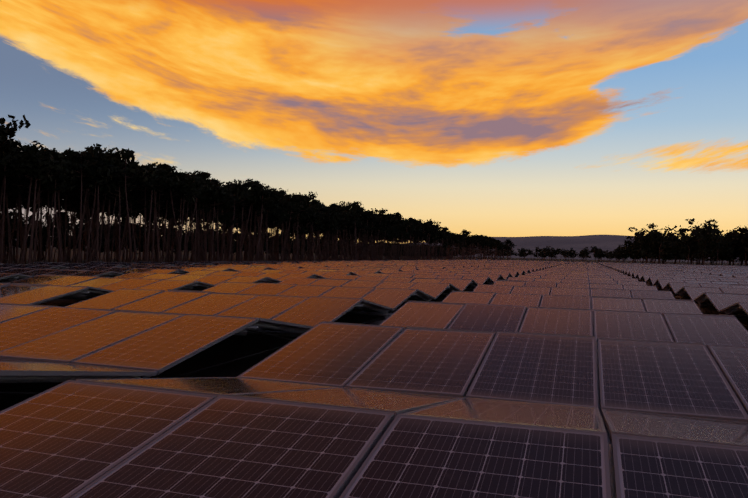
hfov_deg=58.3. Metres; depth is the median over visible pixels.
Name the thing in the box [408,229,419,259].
pine
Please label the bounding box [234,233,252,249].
scrub
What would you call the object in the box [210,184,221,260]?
pine
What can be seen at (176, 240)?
pine
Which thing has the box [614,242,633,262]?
gum
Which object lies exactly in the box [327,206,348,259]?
pine
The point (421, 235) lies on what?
pine
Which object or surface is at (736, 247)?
tree
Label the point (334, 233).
pine
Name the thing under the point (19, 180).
tree
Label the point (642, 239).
tree
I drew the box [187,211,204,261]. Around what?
pine
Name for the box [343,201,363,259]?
tree
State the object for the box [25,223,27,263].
pine
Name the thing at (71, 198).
pine
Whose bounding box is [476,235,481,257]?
pine
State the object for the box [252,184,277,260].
pine
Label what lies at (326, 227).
pine
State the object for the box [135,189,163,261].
pine
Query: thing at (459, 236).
pine
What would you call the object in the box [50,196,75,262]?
tree
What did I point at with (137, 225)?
scrub
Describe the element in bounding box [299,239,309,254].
scrub
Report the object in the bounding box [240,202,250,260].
pine
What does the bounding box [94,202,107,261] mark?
pine
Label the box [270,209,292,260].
pine
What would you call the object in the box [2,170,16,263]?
tree
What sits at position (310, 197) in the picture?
pine
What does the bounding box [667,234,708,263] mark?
tree
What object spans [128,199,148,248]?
pine
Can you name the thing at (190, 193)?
tree
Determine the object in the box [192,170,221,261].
tree
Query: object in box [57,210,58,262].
pine
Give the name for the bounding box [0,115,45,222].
pine
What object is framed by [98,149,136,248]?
pine
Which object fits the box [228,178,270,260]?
tree
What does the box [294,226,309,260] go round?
pine
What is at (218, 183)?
pine
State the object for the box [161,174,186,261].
pine
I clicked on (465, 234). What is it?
pine
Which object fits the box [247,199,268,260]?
tree
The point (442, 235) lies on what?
pine
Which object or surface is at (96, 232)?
pine
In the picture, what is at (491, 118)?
sky
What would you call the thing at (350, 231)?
pine
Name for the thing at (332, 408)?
solar modules
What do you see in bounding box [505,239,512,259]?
pine
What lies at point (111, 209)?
pine
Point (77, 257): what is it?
tree
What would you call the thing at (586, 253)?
gum
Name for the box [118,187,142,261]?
tree
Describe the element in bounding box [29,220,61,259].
scrub
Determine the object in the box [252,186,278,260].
pine
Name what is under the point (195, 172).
tree
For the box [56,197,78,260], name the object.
pine
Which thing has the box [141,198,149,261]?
pine
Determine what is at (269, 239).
scrub
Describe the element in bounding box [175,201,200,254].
pine
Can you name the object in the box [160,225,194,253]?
tree
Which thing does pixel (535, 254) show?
gum
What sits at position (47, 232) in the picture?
pine
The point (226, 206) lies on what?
pine
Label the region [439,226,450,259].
pine
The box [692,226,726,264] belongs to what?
tree
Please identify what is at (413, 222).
pine
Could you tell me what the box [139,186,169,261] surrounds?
pine
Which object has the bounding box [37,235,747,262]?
hills
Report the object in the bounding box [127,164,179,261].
pine
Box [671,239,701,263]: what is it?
gum
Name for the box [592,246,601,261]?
gum
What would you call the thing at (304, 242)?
pine
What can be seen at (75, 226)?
pine
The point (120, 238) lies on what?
scrub
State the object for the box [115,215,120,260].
pine
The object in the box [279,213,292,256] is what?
pine
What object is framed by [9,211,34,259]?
scrub
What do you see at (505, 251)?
gum
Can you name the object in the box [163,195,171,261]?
pine
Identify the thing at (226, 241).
scrub
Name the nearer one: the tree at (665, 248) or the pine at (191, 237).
the pine at (191, 237)
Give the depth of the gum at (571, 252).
417.71 m
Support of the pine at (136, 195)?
on the ground
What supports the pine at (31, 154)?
on the ground
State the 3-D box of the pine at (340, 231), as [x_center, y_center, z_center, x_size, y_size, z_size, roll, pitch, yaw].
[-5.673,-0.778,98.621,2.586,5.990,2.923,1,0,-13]
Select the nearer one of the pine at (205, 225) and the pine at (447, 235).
the pine at (205, 225)
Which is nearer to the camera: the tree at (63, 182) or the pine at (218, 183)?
the tree at (63, 182)
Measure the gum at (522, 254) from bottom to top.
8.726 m
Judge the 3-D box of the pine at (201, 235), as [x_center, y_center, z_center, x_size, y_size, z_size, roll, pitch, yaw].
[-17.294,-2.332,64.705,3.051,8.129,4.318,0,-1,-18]
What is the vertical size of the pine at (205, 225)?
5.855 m
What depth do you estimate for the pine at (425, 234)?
138.60 m
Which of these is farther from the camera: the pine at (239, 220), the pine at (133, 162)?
the pine at (239, 220)
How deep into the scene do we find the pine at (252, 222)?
82.28 m
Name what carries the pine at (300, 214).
on the ground
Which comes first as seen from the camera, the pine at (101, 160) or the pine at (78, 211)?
the pine at (101, 160)
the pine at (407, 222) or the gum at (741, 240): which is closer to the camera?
the pine at (407, 222)
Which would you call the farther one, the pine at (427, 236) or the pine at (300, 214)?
the pine at (427, 236)
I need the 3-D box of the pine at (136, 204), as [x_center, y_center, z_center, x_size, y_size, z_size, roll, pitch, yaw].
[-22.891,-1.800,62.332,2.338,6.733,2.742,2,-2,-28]
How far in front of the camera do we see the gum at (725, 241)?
180.61 m
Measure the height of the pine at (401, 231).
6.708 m
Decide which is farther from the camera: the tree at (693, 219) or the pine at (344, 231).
the tree at (693, 219)
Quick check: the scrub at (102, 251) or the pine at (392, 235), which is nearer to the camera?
the scrub at (102, 251)
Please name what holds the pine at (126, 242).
on the ground
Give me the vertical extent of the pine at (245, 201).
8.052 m
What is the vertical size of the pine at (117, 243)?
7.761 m
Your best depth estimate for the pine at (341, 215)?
90.65 m
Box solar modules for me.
[0,259,747,497]
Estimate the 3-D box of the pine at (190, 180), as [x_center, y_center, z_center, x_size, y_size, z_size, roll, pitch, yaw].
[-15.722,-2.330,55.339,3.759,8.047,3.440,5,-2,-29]
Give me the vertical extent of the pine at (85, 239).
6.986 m
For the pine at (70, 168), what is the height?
8.162 m
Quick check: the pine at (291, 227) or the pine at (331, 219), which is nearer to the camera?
the pine at (331, 219)
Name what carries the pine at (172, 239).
on the ground
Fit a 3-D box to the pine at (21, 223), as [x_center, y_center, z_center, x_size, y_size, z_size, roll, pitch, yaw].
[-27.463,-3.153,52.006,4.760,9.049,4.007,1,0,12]
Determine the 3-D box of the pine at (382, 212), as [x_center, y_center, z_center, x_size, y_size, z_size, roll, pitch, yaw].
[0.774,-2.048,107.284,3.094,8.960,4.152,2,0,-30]
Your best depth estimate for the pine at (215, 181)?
65.78 m
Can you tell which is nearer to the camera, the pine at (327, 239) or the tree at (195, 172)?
the tree at (195, 172)
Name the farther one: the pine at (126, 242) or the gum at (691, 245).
the gum at (691, 245)
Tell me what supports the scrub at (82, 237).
on the ground
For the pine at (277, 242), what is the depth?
86.53 m
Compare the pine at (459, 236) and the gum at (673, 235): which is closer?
the pine at (459, 236)
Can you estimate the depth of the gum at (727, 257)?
191.95 m
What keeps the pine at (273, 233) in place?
on the ground
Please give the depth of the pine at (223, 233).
66.47 m
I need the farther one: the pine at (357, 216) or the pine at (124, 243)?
the pine at (357, 216)
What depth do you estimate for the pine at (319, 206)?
82.05 m
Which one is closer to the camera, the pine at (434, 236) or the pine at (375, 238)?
the pine at (375, 238)
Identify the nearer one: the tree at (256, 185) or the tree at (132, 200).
the tree at (132, 200)
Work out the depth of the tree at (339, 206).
97.39 m
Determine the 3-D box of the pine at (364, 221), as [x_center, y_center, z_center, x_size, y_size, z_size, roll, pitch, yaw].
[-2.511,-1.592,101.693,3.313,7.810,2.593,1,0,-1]
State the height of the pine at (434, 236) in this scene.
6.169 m
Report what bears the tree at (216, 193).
on the ground
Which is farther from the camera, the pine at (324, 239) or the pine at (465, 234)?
the pine at (465, 234)
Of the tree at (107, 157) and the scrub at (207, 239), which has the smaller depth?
the tree at (107, 157)
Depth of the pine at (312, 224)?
81.49 m
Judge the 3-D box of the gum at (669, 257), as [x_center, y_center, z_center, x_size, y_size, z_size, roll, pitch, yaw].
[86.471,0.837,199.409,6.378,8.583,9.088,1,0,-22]
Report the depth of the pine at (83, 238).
67.98 m
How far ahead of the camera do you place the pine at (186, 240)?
67.69 m
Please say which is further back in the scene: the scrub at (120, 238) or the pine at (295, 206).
the scrub at (120, 238)
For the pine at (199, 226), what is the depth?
64.70 m
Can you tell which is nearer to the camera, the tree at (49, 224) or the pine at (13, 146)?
the pine at (13, 146)
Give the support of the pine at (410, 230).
on the ground
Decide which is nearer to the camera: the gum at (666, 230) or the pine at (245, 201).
the pine at (245, 201)
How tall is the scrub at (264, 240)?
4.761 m
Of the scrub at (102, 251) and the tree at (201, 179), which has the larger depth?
the scrub at (102, 251)
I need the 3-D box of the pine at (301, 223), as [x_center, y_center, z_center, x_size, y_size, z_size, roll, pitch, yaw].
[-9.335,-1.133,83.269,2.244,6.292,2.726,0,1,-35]
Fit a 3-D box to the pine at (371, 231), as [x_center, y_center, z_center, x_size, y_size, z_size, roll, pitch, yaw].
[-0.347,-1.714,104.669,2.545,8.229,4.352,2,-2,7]
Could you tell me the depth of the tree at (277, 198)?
68.79 m
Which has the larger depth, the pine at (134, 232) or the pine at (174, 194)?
the pine at (134, 232)
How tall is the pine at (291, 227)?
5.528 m
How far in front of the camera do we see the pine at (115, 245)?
72.86 m
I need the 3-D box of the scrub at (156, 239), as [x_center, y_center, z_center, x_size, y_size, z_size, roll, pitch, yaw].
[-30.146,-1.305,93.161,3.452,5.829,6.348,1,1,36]
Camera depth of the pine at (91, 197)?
56.71 m
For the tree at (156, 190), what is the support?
on the ground
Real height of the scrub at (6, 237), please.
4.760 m
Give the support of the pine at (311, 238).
on the ground
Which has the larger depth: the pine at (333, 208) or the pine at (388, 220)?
the pine at (388, 220)
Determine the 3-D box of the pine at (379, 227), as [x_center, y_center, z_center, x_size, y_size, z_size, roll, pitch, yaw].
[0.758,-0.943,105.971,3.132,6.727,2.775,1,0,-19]
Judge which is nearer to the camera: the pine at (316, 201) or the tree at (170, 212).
the tree at (170, 212)
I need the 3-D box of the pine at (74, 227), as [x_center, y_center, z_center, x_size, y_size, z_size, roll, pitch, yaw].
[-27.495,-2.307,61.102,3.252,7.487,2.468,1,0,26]
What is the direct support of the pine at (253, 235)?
on the ground
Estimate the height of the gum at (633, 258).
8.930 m
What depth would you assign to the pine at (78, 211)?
64.01 m
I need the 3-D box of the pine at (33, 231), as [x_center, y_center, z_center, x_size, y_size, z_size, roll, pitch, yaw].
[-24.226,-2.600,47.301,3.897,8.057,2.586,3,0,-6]
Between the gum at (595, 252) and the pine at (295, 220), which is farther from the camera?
the gum at (595, 252)
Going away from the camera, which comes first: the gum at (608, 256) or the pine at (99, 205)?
the pine at (99, 205)
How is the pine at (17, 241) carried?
on the ground
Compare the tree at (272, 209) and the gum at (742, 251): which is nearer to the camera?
the tree at (272, 209)
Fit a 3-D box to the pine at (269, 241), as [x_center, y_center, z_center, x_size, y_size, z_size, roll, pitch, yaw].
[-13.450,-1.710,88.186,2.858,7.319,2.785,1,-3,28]
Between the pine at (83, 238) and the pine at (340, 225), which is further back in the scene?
the pine at (340, 225)
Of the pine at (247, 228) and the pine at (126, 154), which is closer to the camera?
the pine at (126, 154)
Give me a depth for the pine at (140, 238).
73.22 m
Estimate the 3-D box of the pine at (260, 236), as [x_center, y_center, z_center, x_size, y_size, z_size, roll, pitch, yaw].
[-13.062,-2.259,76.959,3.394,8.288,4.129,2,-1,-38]
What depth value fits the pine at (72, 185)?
46.85 m
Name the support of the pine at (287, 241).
on the ground
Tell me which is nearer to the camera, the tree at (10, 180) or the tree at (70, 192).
the tree at (10, 180)
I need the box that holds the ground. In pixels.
[0,247,747,410]
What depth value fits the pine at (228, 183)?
71.48 m
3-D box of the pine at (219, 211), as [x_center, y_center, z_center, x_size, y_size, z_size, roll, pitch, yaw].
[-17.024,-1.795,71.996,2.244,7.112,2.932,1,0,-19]
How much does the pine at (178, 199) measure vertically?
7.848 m
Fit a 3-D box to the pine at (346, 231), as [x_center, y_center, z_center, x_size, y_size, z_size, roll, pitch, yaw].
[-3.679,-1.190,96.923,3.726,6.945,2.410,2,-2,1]
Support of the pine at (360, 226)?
on the ground
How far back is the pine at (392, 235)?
113.36 m
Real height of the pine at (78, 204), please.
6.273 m
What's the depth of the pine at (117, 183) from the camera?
48.04 m
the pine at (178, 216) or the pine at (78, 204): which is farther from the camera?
the pine at (178, 216)
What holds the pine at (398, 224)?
on the ground
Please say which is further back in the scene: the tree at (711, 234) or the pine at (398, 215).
the tree at (711, 234)
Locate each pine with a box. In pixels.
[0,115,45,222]
[0,143,26,231]
[0,144,72,263]
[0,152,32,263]
[0,175,24,263]
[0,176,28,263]
[0,194,9,263]
[0,201,10,259]
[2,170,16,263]
[3,149,65,263]
[3,214,14,262]
[5,195,32,263]
[8,185,27,261]
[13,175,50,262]
[13,188,23,245]
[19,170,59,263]
[19,177,34,261]
[21,183,44,261]
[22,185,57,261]
[25,187,37,262]
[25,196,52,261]
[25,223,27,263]
[27,184,63,261]
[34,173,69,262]
[37,148,77,262]
[38,155,63,261]
[38,236,46,261]
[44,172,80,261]
[45,209,50,261]
[45,213,69,261]
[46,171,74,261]
[50,179,78,262]
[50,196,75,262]
[50,204,75,241]
[53,143,117,262]
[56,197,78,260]
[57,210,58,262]
[60,194,83,262]
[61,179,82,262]
[62,191,91,262]
[66,194,92,254]
[67,193,77,262]
[68,202,79,253]
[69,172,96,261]
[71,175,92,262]
[71,179,94,260]
[72,146,122,261]
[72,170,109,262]
[74,161,118,262]
[75,200,87,262]
[76,209,90,262]
[76,213,105,237]
[82,205,90,262]
[83,191,114,261]
[84,184,112,261]
[90,192,114,261]
[92,173,147,262]
[92,192,111,261]
[94,155,126,260]
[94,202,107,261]
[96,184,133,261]
[96,199,116,235]
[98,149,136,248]
[103,147,150,262]
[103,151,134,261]
[106,206,125,261]
[110,195,134,261]
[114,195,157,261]
[114,217,116,261]
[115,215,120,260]
[115,217,118,261]
[117,161,138,262]
[117,190,143,221]
[117,198,142,262]
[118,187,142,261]
[120,208,133,262]
[122,222,126,262]
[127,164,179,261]
[128,196,148,262]
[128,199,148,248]
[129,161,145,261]
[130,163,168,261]
[131,199,141,261]
[133,196,139,260]
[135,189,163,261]
[138,212,160,261]
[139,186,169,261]
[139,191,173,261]
[139,215,140,260]
[140,202,153,248]
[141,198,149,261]
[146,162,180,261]
[148,194,176,261]
[154,202,169,261]
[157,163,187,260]
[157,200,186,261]
[157,212,169,245]
[158,211,188,260]
[160,214,166,261]
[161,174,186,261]
[162,187,182,261]
[163,172,210,260]
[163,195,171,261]
[170,194,194,261]
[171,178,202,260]
[172,197,207,261]
[172,217,173,261]
[173,213,177,259]
[173,216,188,259]
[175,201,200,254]
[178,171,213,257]
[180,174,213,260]
[183,205,197,247]
[185,211,187,261]
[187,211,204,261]
[189,203,200,261]
[191,191,211,261]
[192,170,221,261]
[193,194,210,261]
[194,216,212,242]
[195,183,214,250]
[197,192,231,260]
[197,206,209,261]
[197,208,206,260]
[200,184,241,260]
[200,189,234,260]
[202,178,229,261]
[204,210,221,260]
[205,210,223,247]
[206,178,226,260]
[206,203,220,254]
[209,211,237,260]
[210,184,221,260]
[211,210,215,260]
[212,205,223,260]
[215,186,235,260]
[219,182,232,260]
[220,208,228,260]
[225,181,236,260]
[225,185,251,261]
[227,206,246,260]
[227,212,245,259]
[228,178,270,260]
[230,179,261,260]
[232,187,260,260]
[239,222,262,245]
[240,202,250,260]
[241,209,252,260]
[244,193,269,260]
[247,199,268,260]
[247,216,259,260]
[251,189,266,260]
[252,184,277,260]
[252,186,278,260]
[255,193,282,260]
[259,203,280,260]
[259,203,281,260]
[260,211,270,260]
[267,222,275,258]
[269,208,286,260]
[270,188,287,256]
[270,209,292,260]
[276,201,302,255]
[277,224,278,260]
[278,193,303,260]
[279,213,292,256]
[283,226,292,256]
[284,218,291,260]
[285,192,313,260]
[286,197,310,260]
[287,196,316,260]
[289,208,306,256]
[290,217,305,260]
[292,227,293,260]
[294,198,312,260]
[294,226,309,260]
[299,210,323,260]
[299,225,311,260]
[301,191,317,260]
[303,212,322,259]
[303,220,325,260]
[305,203,325,260]
[308,222,324,258]
[311,199,323,260]
[315,204,330,259]
[320,217,327,259]
[321,206,341,260]
[321,209,339,260]
[323,213,340,257]
[323,222,339,260]
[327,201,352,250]
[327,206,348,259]
[329,228,342,259]
[331,226,340,260]
[332,220,346,257]
[334,210,350,260]
[338,209,356,259]
[340,221,353,259]
[342,228,353,259]
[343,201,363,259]
[344,220,361,259]
[345,232,352,259]
[347,209,364,259]
[352,214,368,259]
[354,223,374,259]
[356,220,370,258]
[362,208,382,259]
[365,209,374,259]
[366,212,380,259]
[368,226,381,259]
[370,228,390,254]
[371,208,392,259]
[372,224,388,259]
[378,213,395,255]
[381,221,392,259]
[388,230,399,259]
[389,212,403,255]
[389,219,403,259]
[391,218,404,259]
[398,227,409,259]
[398,232,408,238]
[403,218,415,255]
[406,228,416,259]
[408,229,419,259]
[410,218,421,239]
[414,232,426,240]
[415,229,424,257]
[417,221,432,259]
[420,227,430,259]
[423,227,434,256]
[424,219,440,254]
[431,234,440,258]
[434,232,445,258]
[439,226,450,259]
[440,231,450,259]
[449,232,455,256]
[452,238,462,259]
[457,233,466,259]
[460,230,470,258]
[462,232,471,244]
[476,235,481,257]
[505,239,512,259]
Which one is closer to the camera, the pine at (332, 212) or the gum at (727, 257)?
the pine at (332, 212)
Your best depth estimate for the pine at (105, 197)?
49.47 m
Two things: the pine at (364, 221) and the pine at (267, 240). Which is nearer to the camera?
the pine at (267, 240)
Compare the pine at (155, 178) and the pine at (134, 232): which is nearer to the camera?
the pine at (155, 178)
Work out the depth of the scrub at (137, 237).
91.55 m
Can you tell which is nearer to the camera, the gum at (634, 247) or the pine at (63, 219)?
the pine at (63, 219)
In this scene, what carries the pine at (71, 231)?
on the ground
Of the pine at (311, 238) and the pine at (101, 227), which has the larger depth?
the pine at (311, 238)
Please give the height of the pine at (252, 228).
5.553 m
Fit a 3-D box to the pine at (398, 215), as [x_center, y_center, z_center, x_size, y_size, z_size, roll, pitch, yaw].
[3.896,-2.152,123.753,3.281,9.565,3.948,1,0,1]
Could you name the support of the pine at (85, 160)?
on the ground
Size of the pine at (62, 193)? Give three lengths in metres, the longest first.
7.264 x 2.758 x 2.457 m
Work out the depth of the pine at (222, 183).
72.49 m
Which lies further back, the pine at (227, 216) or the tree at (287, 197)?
the tree at (287, 197)
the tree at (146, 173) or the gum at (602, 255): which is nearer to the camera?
the tree at (146, 173)
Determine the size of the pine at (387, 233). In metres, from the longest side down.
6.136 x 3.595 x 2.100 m
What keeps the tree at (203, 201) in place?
on the ground
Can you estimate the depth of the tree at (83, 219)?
50.12 m
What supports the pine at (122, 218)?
on the ground
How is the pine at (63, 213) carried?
on the ground
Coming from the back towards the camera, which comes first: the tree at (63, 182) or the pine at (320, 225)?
the pine at (320, 225)
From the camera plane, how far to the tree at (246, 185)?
66.81 m
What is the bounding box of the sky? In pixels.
[0,0,747,243]
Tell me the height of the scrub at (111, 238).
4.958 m
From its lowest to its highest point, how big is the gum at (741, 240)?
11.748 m
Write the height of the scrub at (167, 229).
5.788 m
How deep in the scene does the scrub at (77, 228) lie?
77.51 m
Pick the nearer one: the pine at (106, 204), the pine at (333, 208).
the pine at (106, 204)
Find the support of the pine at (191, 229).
on the ground
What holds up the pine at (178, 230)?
on the ground
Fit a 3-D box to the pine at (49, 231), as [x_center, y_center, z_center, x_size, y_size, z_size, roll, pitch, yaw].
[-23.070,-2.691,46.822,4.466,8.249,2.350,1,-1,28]
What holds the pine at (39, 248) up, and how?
on the ground
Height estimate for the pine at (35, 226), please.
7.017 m
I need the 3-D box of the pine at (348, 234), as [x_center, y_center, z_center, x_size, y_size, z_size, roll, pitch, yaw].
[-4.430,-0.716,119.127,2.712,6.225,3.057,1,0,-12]
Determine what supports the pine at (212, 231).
on the ground
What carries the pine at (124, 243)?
on the ground
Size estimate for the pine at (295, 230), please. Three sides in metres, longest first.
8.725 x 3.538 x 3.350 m
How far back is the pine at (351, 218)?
93.99 m
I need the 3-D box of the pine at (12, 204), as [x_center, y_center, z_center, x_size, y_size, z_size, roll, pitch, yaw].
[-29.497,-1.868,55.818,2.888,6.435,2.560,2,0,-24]
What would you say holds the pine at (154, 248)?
on the ground
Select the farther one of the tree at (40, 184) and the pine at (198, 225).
the pine at (198, 225)
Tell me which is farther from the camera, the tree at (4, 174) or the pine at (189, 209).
the pine at (189, 209)
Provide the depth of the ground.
10.91 m
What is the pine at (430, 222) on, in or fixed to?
on the ground
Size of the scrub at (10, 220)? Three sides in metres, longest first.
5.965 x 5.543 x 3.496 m
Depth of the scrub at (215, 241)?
106.74 m
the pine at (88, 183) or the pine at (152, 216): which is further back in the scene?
the pine at (152, 216)
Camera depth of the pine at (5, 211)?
56.74 m
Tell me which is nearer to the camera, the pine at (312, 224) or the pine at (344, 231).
the pine at (312, 224)
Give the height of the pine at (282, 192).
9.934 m
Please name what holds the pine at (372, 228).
on the ground
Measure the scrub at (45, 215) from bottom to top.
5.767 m
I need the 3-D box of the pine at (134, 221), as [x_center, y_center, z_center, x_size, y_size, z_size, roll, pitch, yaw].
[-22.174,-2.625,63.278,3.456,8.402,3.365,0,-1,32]
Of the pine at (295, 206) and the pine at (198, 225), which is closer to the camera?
the pine at (198, 225)
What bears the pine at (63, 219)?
on the ground
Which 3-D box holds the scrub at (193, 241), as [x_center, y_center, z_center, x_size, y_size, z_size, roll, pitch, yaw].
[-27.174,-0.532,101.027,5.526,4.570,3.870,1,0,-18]
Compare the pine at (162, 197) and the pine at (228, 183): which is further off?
the pine at (228, 183)
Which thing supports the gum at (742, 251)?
on the ground
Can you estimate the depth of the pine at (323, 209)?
87.86 m
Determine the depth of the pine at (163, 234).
73.41 m
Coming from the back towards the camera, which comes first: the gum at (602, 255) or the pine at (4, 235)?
the gum at (602, 255)
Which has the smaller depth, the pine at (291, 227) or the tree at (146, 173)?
the tree at (146, 173)
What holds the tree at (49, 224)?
on the ground
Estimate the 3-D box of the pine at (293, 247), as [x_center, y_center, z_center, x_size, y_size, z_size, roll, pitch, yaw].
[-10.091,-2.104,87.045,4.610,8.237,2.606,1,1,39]
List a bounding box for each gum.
[499,249,511,255]
[518,248,529,257]
[530,247,542,259]
[539,249,548,257]
[543,246,554,259]
[550,248,559,254]
[561,248,575,260]
[581,250,591,258]
[589,246,605,261]
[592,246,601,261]
[605,250,611,260]
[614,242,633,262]
[617,239,641,262]
[620,232,647,262]
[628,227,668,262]
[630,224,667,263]
[632,239,649,262]
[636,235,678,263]
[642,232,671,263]
[647,223,674,263]
[654,235,671,263]
[661,239,679,263]
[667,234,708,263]
[668,228,688,263]
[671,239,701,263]
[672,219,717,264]
[683,240,697,263]
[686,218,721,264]
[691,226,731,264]
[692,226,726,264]
[710,234,733,264]
[715,234,738,261]
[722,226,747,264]
[727,227,747,265]
[738,248,747,259]
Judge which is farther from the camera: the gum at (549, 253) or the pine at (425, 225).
the gum at (549, 253)
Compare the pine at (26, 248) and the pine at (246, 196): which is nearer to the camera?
the pine at (26, 248)
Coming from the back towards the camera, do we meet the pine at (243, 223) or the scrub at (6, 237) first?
the pine at (243, 223)
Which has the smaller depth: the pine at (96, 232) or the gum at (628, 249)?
the pine at (96, 232)
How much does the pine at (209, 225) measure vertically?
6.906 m
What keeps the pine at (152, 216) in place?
on the ground
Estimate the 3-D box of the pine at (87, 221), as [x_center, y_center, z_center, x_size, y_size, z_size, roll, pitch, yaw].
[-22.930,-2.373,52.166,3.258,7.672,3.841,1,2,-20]
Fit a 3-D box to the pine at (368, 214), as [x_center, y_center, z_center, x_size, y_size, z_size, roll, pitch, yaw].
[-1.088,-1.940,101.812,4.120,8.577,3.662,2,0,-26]
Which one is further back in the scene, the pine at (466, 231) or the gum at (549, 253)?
the gum at (549, 253)
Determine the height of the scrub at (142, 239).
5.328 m
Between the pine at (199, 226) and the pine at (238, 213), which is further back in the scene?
the pine at (238, 213)
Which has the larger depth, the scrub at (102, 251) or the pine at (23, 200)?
the scrub at (102, 251)
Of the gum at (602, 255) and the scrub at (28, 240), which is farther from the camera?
the gum at (602, 255)
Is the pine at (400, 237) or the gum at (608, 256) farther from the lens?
the gum at (608, 256)
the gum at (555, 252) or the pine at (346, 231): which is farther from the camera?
the gum at (555, 252)
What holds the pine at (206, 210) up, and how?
on the ground
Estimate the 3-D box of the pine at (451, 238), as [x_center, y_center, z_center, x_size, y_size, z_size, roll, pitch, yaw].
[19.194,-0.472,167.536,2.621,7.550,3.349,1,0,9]
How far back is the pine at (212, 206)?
66.20 m
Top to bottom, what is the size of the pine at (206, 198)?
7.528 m
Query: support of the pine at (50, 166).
on the ground
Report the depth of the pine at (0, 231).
48.12 m
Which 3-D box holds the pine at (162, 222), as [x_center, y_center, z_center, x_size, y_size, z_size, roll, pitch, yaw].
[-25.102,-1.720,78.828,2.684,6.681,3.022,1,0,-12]
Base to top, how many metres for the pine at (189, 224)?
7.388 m
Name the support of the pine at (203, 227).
on the ground
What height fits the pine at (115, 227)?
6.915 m
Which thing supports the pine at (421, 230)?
on the ground
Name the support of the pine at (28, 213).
on the ground
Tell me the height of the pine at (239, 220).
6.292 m
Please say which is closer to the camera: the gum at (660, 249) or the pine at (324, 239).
the pine at (324, 239)
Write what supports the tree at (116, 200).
on the ground
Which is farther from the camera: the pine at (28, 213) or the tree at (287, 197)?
the tree at (287, 197)
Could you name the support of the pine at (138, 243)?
on the ground
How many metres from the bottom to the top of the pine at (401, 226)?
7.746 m
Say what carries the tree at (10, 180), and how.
on the ground
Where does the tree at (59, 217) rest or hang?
on the ground
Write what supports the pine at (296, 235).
on the ground
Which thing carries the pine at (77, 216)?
on the ground
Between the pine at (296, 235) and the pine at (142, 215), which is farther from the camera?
the pine at (296, 235)
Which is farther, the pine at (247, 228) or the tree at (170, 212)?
the pine at (247, 228)
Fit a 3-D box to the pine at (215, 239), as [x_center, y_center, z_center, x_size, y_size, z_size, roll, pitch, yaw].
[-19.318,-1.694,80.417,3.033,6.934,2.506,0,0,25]
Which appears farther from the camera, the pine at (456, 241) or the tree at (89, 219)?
the pine at (456, 241)
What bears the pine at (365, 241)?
on the ground
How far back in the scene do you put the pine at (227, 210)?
74.59 m
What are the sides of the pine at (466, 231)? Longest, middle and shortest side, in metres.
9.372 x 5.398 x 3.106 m
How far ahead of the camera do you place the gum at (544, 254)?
465.85 m
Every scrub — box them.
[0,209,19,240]
[5,215,22,239]
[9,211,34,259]
[10,213,46,248]
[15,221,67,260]
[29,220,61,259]
[42,212,84,259]
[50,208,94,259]
[72,218,99,259]
[98,226,107,252]
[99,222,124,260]
[101,223,131,250]
[113,216,141,239]
[127,223,151,258]
[128,222,161,260]
[141,221,173,259]
[160,223,184,259]
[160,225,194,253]
[177,231,207,259]
[200,227,214,259]
[203,227,227,259]
[220,229,238,252]
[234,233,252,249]
[247,235,268,259]
[265,232,280,259]
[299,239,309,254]
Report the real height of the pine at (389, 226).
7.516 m

